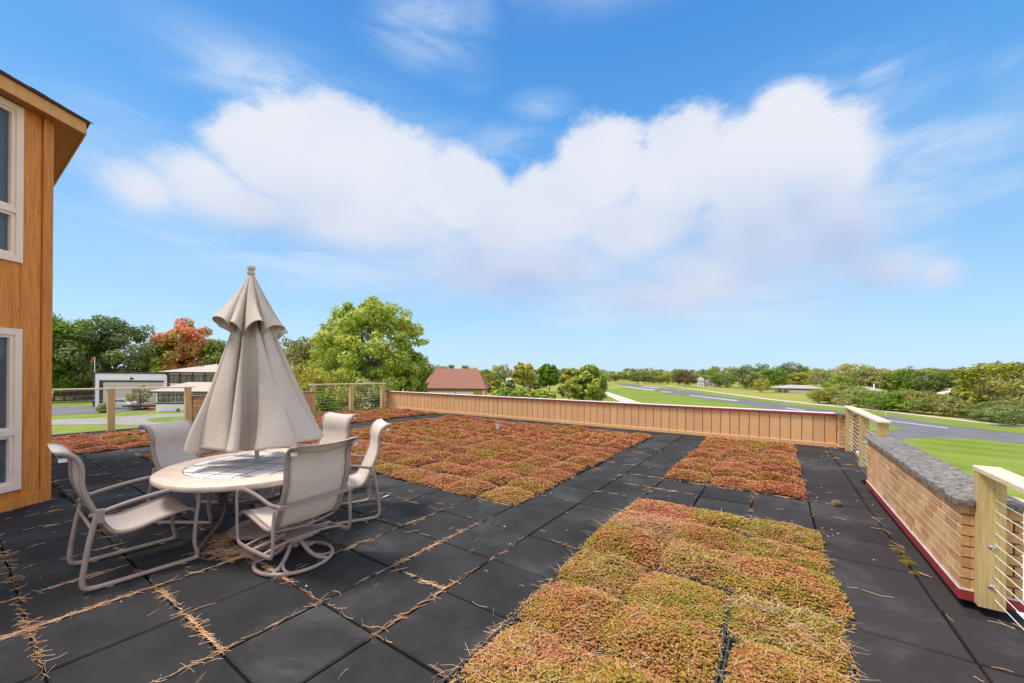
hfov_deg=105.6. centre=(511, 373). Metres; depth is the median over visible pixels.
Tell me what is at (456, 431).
sedum tray
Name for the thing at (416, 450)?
sedum tray
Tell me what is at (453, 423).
sedum tray
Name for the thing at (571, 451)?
sedum tray
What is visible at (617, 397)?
concrete path
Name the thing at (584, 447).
sedum tray
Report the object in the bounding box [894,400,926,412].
shrub
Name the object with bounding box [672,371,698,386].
green tree
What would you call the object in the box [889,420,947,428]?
runway marking
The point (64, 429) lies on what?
lawn
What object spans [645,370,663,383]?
green tree
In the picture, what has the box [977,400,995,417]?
shrub
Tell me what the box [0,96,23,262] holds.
window
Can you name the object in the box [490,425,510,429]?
sedum tray
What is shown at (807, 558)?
sedum tray
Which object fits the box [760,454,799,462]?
sedum tray
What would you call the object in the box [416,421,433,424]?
sedum tray
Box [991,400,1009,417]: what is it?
shrub
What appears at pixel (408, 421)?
sedum tray
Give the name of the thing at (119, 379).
white garage
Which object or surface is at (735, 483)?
sedum tray
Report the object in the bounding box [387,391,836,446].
panel wall
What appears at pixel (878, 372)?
green tree
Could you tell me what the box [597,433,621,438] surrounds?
sedum tray
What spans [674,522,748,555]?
sedum tray
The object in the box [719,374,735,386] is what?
shrub
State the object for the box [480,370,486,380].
green tree
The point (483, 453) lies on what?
sedum tray
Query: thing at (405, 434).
sedum tray
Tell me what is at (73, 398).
rail fence
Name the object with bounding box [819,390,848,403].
shrub
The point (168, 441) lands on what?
sling chair
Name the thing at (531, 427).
sedum tray
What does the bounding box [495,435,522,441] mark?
sedum tray
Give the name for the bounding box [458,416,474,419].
sedum tray
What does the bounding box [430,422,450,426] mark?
sedum tray
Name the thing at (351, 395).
cable railing
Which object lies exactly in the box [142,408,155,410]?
mulch bed
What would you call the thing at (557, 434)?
sedum tray
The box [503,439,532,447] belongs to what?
sedum tray
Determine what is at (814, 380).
green tree
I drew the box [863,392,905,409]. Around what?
shrub
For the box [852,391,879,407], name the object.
shrub
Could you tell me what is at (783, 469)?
sedum tray
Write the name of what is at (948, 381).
green tree
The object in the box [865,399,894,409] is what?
shrub
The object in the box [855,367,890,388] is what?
green tree
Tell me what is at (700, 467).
sedum tray
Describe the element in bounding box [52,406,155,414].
driveway
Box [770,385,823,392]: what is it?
ranch house
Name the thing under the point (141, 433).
sedum tray
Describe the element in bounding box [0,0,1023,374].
sky
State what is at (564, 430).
sedum tray
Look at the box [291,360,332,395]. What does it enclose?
shrub
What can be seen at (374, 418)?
sedum tray
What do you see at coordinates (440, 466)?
sedum tray
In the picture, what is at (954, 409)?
shrub
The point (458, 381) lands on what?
brown roof garage
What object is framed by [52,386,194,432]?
cable railing
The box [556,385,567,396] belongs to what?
shrub
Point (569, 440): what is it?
sedum tray
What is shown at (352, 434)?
sedum tray
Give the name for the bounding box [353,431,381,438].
sedum tray
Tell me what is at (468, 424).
sedum tray
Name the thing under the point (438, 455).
sedum tray
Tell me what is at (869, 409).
cart path
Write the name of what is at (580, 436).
sedum tray
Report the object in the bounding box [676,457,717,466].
sedum tray
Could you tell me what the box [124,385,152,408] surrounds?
tree
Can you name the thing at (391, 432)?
sedum tray
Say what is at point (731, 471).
sedum tray
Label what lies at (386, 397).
brick pillar
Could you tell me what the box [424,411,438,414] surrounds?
sedum tray
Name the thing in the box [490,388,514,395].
willow bush
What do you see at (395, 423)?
sedum tray
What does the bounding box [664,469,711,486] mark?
sedum tray
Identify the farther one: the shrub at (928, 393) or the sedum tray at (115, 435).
the shrub at (928, 393)
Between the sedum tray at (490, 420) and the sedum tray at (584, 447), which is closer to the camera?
the sedum tray at (584, 447)
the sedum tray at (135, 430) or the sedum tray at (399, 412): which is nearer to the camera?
the sedum tray at (135, 430)
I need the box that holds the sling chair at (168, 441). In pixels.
[139,419,252,524]
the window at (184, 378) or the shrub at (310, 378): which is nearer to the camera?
the shrub at (310, 378)
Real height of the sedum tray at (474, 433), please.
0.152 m
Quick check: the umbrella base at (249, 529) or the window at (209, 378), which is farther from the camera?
the window at (209, 378)
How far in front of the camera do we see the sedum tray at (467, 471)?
6.34 m
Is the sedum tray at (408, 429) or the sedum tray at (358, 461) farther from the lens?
the sedum tray at (408, 429)
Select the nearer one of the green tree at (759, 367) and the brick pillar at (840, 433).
the brick pillar at (840, 433)
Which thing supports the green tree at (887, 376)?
on the ground at (736, 388)
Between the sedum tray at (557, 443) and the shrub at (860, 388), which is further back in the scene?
the shrub at (860, 388)
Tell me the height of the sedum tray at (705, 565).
0.152 m
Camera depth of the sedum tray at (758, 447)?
8.82 m
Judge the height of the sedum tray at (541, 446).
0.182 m
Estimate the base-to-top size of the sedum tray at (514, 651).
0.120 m
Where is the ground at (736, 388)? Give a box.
[52,375,1023,446]
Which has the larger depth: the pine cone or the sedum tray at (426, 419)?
the sedum tray at (426, 419)
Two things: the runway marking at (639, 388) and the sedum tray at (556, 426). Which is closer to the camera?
the sedum tray at (556, 426)
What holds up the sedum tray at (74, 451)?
on the roof deck
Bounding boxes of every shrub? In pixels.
[95,402,106,412]
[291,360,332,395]
[305,368,362,412]
[316,390,345,412]
[339,384,371,410]
[346,377,388,409]
[367,387,392,407]
[487,381,497,392]
[495,379,505,390]
[504,379,515,389]
[530,381,540,389]
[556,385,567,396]
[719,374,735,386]
[804,388,829,402]
[818,387,838,401]
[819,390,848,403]
[831,394,859,405]
[845,385,868,395]
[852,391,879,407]
[862,389,884,397]
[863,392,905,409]
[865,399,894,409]
[891,395,915,410]
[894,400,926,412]
[897,388,914,391]
[900,391,923,399]
[907,397,938,413]
[915,399,947,413]
[917,391,939,403]
[930,396,956,415]
[935,396,970,416]
[946,385,1013,399]
[949,400,973,417]
[961,404,987,419]
[967,407,1017,422]
[971,395,1000,404]
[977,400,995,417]
[982,405,1023,425]
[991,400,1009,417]
[1008,400,1023,417]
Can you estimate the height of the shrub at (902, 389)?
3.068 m
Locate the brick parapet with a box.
[863,435,1023,612]
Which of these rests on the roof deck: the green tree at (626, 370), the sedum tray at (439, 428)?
the sedum tray at (439, 428)
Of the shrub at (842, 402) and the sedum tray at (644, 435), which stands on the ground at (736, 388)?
the shrub at (842, 402)
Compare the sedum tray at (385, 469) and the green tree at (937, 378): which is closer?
the sedum tray at (385, 469)
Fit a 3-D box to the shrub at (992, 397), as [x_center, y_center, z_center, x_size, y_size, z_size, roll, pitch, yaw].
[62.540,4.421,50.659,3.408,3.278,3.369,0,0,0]
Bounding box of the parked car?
[96,398,146,408]
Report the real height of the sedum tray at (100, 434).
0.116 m
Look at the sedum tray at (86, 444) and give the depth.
8.19 m
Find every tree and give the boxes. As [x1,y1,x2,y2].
[52,312,98,400]
[52,314,162,394]
[65,344,119,397]
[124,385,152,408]
[141,341,193,372]
[148,317,214,370]
[201,339,226,365]
[280,336,319,393]
[306,322,378,394]
[309,294,429,400]
[376,349,434,392]
[429,365,447,375]
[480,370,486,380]
[485,374,493,382]
[490,365,504,374]
[491,373,502,381]
[496,364,511,375]
[500,375,510,383]
[511,362,536,386]
[537,363,560,390]
[558,368,574,399]
[565,363,608,400]
[606,371,618,381]
[609,371,624,381]
[618,371,628,379]
[623,368,636,381]
[628,371,646,383]
[638,370,652,382]
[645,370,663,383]
[653,373,667,382]
[659,371,673,383]
[670,369,688,384]
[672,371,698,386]
[703,366,739,386]
[732,364,757,388]
[744,371,764,389]
[749,363,773,381]
[753,377,770,391]
[756,368,790,389]
[772,361,805,384]
[784,372,811,384]
[790,363,811,384]
[799,371,822,384]
[807,370,832,386]
[822,374,856,390]
[828,363,876,385]
[845,369,876,386]
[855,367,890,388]
[866,368,895,389]
[873,371,906,391]
[884,371,910,391]
[890,366,922,390]
[908,369,935,393]
[911,371,946,392]
[925,371,953,392]
[929,369,964,394]
[944,368,972,384]
[945,361,1023,405]
[969,360,1023,395]
[995,375,1023,398]
[1004,369,1023,399]
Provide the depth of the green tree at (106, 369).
71.86 m
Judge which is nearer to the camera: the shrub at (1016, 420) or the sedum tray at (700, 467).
the sedum tray at (700, 467)
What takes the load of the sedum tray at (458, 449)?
on the roof deck
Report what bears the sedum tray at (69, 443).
on the roof deck
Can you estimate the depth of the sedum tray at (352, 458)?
7.22 m
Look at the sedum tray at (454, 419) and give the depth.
12.96 m
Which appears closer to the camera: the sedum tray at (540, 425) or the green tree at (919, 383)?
the sedum tray at (540, 425)
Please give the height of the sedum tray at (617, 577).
0.156 m
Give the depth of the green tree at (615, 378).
267.51 m
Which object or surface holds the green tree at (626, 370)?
on the ground at (736, 388)
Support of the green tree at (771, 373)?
on the ground at (736, 388)
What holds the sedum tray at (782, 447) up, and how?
on the roof deck
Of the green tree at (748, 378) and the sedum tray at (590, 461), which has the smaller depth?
the sedum tray at (590, 461)
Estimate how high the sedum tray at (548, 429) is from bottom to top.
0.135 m
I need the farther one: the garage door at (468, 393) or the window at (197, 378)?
the garage door at (468, 393)
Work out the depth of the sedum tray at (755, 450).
8.31 m
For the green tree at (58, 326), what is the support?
on the ground at (736, 388)
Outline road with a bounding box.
[52,413,183,424]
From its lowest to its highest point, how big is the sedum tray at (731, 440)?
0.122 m
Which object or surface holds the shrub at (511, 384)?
on the ground at (736, 388)
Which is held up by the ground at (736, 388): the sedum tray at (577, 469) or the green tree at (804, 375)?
the green tree at (804, 375)
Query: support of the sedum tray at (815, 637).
on the roof deck
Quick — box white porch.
[147,382,211,410]
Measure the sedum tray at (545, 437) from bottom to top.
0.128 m
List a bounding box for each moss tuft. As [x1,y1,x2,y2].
[892,547,904,552]
[897,555,910,559]
[898,560,918,565]
[911,571,920,575]
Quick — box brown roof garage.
[425,368,488,394]
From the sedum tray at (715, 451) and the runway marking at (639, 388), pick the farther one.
the runway marking at (639, 388)
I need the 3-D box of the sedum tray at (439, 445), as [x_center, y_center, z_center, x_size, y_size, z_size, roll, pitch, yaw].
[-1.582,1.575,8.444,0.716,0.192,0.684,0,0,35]
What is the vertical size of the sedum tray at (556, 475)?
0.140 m
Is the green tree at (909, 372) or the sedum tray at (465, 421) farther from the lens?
the green tree at (909, 372)
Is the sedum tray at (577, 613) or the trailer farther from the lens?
the trailer
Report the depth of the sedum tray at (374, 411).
15.43 m
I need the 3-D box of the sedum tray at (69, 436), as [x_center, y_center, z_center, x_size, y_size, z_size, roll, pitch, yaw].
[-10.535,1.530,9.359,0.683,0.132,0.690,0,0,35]
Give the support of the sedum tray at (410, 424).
on the roof deck
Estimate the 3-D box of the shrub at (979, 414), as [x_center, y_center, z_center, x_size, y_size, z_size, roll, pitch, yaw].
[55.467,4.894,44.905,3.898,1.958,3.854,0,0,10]
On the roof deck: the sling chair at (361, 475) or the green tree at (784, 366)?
the sling chair at (361, 475)
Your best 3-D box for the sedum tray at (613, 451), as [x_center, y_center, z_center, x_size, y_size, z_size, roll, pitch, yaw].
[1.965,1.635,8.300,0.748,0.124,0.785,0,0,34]
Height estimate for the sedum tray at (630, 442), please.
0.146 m
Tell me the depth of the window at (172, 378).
54.45 m
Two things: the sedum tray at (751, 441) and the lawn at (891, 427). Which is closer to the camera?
the sedum tray at (751, 441)
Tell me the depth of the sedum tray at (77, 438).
8.97 m
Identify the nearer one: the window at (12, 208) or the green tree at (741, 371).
the window at (12, 208)
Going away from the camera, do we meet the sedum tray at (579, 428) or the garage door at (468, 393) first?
the sedum tray at (579, 428)
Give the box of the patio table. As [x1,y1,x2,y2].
[149,448,292,554]
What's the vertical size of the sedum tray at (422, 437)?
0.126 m
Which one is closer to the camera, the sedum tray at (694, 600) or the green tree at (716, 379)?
the sedum tray at (694, 600)
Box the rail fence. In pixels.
[52,393,92,400]
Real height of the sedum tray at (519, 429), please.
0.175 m
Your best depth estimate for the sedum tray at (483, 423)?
12.42 m
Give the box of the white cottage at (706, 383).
[697,376,719,386]
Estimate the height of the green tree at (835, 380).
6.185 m
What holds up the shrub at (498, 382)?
on the ground at (736, 388)
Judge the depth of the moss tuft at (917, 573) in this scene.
3.24 m
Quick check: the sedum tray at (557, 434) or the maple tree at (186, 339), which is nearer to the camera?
the sedum tray at (557, 434)
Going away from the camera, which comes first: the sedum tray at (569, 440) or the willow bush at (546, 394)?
the sedum tray at (569, 440)
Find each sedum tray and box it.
[51,449,80,457]
[54,433,95,439]
[57,436,101,442]
[64,438,106,445]
[68,440,114,449]
[76,445,123,454]
[93,431,125,436]
[98,432,140,438]
[104,435,148,440]
[107,437,149,444]
[117,441,149,449]
[126,429,140,432]
[134,431,148,435]
[142,453,151,460]
[199,451,225,455]
[350,431,360,436]
[350,452,362,461]
[350,458,390,469]
[351,445,367,452]
[352,418,373,422]
[353,427,369,430]
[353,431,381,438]
[354,439,368,444]
[355,449,385,454]
[365,416,387,420]
[365,442,394,448]
[366,409,382,412]
[368,434,400,441]
[369,412,387,415]
[374,463,413,475]
[378,450,413,462]
[381,444,413,451]
[382,414,402,418]
[382,429,405,434]
[384,425,405,429]
[386,467,439,482]
[387,437,420,443]
[389,422,405,425]
[391,455,438,466]
[393,433,419,436]
[395,411,412,413]
[397,427,421,432]
[398,413,414,417]
[399,422,422,427]
[400,446,439,454]
[404,420,417,422]
[406,441,430,446]
[409,428,436,434]
[409,434,435,440]
[411,411,427,415]
[411,473,466,489]
[415,451,456,460]
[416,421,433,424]
[416,424,436,428]
[416,461,463,472]
[418,418,433,420]
[422,437,452,441]
[423,441,454,450]
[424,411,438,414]
[425,430,453,437]
[428,426,449,430]
[430,419,450,422]
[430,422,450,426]
[440,453,483,464]
[440,478,499,497]
[440,676,466,682]
[442,415,457,417]
[442,445,476,453]
[442,464,491,477]
[442,616,599,682]
[443,417,460,421]
[443,421,462,424]
[443,425,464,428]
[444,433,474,439]
[445,429,470,433]
[447,439,475,445]
[455,419,477,422]
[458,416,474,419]
[458,423,480,426]
[459,431,483,436]
[460,426,478,431]
[463,436,494,442]
[465,442,493,449]
[466,449,499,458]
[468,417,485,421]
[468,458,507,469]
[471,469,521,485]
[472,422,490,424]
[473,427,496,432]
[475,425,491,427]
[475,485,536,506]
[476,433,501,438]
[480,439,509,444]
[481,418,500,422]
[485,451,529,461]
[488,444,520,451]
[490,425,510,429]
[491,429,516,435]
[493,461,540,476]
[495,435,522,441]
[502,423,522,427]
[502,476,557,494]
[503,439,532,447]
[507,578,629,653]
[509,427,531,431]
[512,431,539,436]
[513,448,543,456]
[514,422,530,424]
[518,425,541,430]
[518,436,545,443]
[518,455,561,467]
[523,442,556,450]
[526,468,574,484]
[528,430,551,434]
[531,423,549,427]
[533,435,555,440]
[534,451,572,460]
[535,428,555,431]
[539,440,568,446]
[542,433,569,436]
[544,461,589,475]
[545,424,566,428]
[546,545,652,602]
[549,437,577,443]
[550,446,585,455]
[552,427,579,433]
[562,456,603,468]
[563,434,590,439]
[564,646,670,682]
[566,425,587,431]
[566,444,594,450]
[573,432,599,435]
[573,439,607,446]
[576,451,613,461]
[578,520,673,571]
[583,429,608,433]
[587,435,614,441]
[587,445,623,456]
[594,598,727,682]
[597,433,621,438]
[597,441,632,450]
[604,507,684,541]
[607,431,629,434]
[609,438,639,446]
[615,435,646,442]
[622,569,733,635]
[624,498,696,522]
[627,432,652,439]
[655,535,748,592]
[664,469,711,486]
[672,460,711,476]
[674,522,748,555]
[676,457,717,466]
[682,507,749,538]
[686,450,725,461]
[694,448,723,456]
[697,442,727,449]
[701,439,732,445]
[705,436,734,442]
[707,475,757,494]
[709,466,755,480]
[715,460,757,472]
[717,637,859,682]
[721,447,761,459]
[721,456,761,465]
[721,588,868,681]
[727,445,761,453]
[729,555,856,629]
[730,442,762,449]
[734,439,763,444]
[742,535,833,576]
[746,515,826,552]
[751,480,807,501]
[753,471,805,487]
[755,463,801,477]
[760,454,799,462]
[760,458,801,470]
[761,449,797,457]
[762,444,797,452]
[763,441,796,447]
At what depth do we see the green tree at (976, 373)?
50.66 m
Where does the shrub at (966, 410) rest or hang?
on the ground at (736, 388)
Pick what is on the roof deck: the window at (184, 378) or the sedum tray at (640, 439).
the sedum tray at (640, 439)
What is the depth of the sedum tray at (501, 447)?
8.19 m
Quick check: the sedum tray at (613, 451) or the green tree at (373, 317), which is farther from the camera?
the green tree at (373, 317)
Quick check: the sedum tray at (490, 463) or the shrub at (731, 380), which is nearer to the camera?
the sedum tray at (490, 463)
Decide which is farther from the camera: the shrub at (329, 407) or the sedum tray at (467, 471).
the shrub at (329, 407)
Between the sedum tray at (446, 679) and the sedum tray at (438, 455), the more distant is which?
the sedum tray at (438, 455)
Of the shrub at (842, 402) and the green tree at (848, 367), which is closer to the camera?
the shrub at (842, 402)
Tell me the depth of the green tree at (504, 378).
189.23 m
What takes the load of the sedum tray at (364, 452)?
on the roof deck
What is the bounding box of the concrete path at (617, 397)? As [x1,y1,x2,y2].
[605,392,639,402]
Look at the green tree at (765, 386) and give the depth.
116.07 m
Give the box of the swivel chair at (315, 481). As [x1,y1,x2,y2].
[235,436,359,576]
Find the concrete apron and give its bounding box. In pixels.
[1012,496,1023,542]
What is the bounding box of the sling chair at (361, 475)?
[310,418,390,528]
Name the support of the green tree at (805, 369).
on the ground at (736, 388)
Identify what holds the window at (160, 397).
in the white porch
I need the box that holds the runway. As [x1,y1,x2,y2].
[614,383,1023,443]
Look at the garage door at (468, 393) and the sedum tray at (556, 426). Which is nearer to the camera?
the sedum tray at (556, 426)
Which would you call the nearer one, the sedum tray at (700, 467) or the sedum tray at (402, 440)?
the sedum tray at (700, 467)
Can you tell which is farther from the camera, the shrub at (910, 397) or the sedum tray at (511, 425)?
the shrub at (910, 397)
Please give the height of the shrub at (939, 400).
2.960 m
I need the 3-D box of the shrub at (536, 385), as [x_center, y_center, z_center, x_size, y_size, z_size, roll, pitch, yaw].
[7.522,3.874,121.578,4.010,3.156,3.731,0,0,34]
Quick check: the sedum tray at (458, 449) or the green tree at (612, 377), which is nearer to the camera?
the sedum tray at (458, 449)
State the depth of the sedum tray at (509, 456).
7.33 m
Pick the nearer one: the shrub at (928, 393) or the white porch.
the white porch
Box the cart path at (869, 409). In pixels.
[666,385,1023,427]
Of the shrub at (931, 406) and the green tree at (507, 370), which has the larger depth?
the green tree at (507, 370)
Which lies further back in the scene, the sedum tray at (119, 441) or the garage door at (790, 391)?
the garage door at (790, 391)
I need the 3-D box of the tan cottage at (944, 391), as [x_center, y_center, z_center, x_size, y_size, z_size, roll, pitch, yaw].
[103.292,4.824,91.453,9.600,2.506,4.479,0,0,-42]
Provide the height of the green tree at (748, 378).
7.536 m
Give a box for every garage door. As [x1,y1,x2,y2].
[103,383,161,404]
[429,392,454,393]
[456,392,472,394]
[789,390,811,392]
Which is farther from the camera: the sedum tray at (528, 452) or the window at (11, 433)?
the sedum tray at (528, 452)
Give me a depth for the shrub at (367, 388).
30.97 m
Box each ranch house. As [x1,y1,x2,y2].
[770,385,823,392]
[844,384,883,391]
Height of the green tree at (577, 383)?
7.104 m
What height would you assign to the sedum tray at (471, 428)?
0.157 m
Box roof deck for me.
[0,407,1023,682]
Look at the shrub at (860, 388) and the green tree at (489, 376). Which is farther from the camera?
the green tree at (489, 376)
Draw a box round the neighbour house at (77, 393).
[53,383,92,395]
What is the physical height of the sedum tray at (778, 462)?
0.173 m
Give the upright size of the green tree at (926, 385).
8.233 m
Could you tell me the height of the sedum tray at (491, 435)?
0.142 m
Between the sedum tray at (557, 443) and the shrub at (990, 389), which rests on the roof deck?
the sedum tray at (557, 443)
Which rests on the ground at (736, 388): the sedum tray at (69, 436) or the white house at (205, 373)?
the white house at (205, 373)
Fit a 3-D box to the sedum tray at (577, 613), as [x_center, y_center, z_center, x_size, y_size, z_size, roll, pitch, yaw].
[0.411,1.612,2.741,0.758,0.147,0.737,0,0,35]
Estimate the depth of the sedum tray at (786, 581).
2.92 m
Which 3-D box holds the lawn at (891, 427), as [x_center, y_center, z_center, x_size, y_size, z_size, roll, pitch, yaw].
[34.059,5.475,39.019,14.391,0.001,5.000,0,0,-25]
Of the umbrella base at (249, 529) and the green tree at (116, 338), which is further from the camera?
the green tree at (116, 338)
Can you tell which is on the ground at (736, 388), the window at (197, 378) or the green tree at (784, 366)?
the green tree at (784, 366)
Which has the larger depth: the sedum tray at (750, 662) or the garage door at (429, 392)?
the garage door at (429, 392)
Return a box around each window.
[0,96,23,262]
[0,327,21,493]
[157,394,174,401]
[169,374,178,382]
[175,394,183,401]
[181,375,191,382]
[194,375,203,381]
[206,375,214,381]
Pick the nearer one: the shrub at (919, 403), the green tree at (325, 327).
the green tree at (325, 327)
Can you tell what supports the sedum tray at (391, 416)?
on the roof deck
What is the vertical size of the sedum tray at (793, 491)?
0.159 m
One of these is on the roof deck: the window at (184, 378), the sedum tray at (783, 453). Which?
the sedum tray at (783, 453)
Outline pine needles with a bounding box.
[0,443,1022,682]
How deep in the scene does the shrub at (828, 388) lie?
75.14 m
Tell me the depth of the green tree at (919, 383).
102.14 m
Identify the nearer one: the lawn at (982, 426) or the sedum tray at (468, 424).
the sedum tray at (468, 424)
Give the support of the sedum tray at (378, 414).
on the roof deck
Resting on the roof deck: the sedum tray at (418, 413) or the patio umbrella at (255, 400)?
the sedum tray at (418, 413)
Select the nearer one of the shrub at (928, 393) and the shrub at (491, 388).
the shrub at (928, 393)
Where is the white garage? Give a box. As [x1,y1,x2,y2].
[92,372,166,406]
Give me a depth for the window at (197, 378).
54.76 m
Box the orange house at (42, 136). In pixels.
[0,69,93,512]
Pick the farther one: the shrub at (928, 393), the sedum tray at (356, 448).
the shrub at (928, 393)
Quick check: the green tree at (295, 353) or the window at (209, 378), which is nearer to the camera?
the green tree at (295, 353)
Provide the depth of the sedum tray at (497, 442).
9.03 m
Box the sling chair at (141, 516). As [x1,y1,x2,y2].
[47,443,200,591]
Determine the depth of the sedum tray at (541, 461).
7.04 m
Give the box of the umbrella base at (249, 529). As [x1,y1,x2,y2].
[227,503,285,539]
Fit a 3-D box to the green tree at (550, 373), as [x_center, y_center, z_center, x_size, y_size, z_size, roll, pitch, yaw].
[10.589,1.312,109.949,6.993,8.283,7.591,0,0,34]
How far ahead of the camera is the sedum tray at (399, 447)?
8.24 m
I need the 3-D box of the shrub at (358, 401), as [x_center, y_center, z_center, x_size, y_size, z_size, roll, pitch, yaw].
[-12.748,3.007,31.718,3.363,4.586,3.216,0,0,34]
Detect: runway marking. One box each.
[626,386,652,390]
[690,395,737,400]
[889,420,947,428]
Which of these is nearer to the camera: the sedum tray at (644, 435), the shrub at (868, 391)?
the sedum tray at (644, 435)
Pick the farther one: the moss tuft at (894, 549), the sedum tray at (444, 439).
the sedum tray at (444, 439)
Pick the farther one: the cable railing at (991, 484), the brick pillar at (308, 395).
the brick pillar at (308, 395)
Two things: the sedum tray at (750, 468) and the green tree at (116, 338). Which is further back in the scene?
the green tree at (116, 338)
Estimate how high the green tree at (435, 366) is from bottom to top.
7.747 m
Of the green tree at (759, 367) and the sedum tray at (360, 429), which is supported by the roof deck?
the sedum tray at (360, 429)
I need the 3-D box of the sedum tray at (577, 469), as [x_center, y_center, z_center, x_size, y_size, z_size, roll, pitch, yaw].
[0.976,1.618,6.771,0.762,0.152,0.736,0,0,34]
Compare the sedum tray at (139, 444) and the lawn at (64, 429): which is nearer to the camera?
the sedum tray at (139, 444)
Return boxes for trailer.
[122,405,155,409]
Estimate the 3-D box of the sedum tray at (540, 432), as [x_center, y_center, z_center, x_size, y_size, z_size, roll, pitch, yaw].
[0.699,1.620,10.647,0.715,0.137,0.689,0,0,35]
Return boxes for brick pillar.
[191,395,205,422]
[302,391,315,412]
[385,389,388,407]
[834,411,858,450]
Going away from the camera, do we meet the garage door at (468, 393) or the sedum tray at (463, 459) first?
the sedum tray at (463, 459)
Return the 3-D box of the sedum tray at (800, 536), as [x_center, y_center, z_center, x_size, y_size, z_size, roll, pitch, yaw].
[2.799,1.627,4.013,0.788,0.147,0.720,0,0,35]
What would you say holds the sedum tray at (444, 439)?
on the roof deck
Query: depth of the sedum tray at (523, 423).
12.31 m
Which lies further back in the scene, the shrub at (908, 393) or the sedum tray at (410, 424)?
the shrub at (908, 393)
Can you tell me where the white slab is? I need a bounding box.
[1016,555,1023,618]
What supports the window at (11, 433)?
in the orange house at (42, 136)
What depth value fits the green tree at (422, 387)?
45.73 m
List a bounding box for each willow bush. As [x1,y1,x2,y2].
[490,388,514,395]
[501,386,524,396]
[518,387,543,397]
[534,390,556,398]
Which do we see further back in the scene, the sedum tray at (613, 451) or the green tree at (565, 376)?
the green tree at (565, 376)
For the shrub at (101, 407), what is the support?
on the ground at (736, 388)
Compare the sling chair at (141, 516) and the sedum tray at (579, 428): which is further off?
the sedum tray at (579, 428)
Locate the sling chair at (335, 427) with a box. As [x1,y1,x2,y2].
[271,411,356,497]
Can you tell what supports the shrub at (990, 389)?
on the ground at (736, 388)
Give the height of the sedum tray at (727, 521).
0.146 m
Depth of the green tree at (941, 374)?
99.63 m
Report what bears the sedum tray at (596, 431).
on the roof deck
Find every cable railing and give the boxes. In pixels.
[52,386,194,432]
[308,383,385,413]
[844,406,960,585]
[972,465,1023,629]
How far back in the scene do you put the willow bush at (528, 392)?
72.39 m
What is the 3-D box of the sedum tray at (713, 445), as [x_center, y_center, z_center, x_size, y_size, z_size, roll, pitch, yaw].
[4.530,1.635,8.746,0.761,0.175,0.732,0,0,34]
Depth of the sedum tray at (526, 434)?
10.05 m
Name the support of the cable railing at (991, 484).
on the roof deck
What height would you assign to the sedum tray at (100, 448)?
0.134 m
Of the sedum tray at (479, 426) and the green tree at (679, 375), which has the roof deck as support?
the sedum tray at (479, 426)
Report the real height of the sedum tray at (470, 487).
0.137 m
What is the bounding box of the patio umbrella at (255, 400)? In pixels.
[183,265,323,499]
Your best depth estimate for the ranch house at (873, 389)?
101.97 m
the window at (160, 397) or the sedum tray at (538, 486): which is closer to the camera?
the sedum tray at (538, 486)
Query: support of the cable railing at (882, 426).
on the roof deck
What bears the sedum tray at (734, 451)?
on the roof deck
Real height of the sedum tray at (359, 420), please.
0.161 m
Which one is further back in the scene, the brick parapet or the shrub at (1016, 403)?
the shrub at (1016, 403)
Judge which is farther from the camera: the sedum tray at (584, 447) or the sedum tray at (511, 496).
the sedum tray at (584, 447)
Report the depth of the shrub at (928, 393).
58.91 m
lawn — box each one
[52,402,92,404]
[52,411,183,434]
[602,388,790,443]
[666,386,1023,433]
[834,438,1023,499]
[836,423,906,430]
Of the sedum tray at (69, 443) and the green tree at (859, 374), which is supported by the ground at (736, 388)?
the green tree at (859, 374)
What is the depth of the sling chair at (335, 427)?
5.53 m
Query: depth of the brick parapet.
3.39 m
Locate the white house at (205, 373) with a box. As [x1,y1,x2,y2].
[155,364,217,386]
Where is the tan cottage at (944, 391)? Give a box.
[937,388,952,395]
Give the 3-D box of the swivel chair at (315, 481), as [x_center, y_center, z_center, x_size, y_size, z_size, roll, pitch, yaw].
[-1.846,1.088,3.377,0.824,1.087,0.702,0,0,31]
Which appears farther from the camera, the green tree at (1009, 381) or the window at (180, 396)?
the green tree at (1009, 381)
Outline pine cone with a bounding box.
[831,500,840,506]
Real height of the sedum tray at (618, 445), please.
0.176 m
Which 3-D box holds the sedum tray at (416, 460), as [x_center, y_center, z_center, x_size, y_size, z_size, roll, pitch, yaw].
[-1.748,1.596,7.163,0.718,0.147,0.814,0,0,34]
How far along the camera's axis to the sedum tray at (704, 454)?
7.64 m
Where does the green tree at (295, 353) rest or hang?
on the ground at (736, 388)
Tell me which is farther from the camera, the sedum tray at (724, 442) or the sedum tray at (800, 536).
the sedum tray at (724, 442)
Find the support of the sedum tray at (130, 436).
on the roof deck
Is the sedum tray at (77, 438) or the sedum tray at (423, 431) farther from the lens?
the sedum tray at (423, 431)
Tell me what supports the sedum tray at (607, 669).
on the roof deck
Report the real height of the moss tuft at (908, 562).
0.034 m
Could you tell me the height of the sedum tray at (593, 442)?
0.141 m
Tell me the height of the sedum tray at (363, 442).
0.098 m
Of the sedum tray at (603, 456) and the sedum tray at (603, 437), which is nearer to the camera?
the sedum tray at (603, 456)
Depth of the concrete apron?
14.47 m
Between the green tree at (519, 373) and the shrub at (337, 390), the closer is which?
the shrub at (337, 390)
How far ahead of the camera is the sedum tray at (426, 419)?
13.00 m
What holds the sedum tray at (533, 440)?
on the roof deck

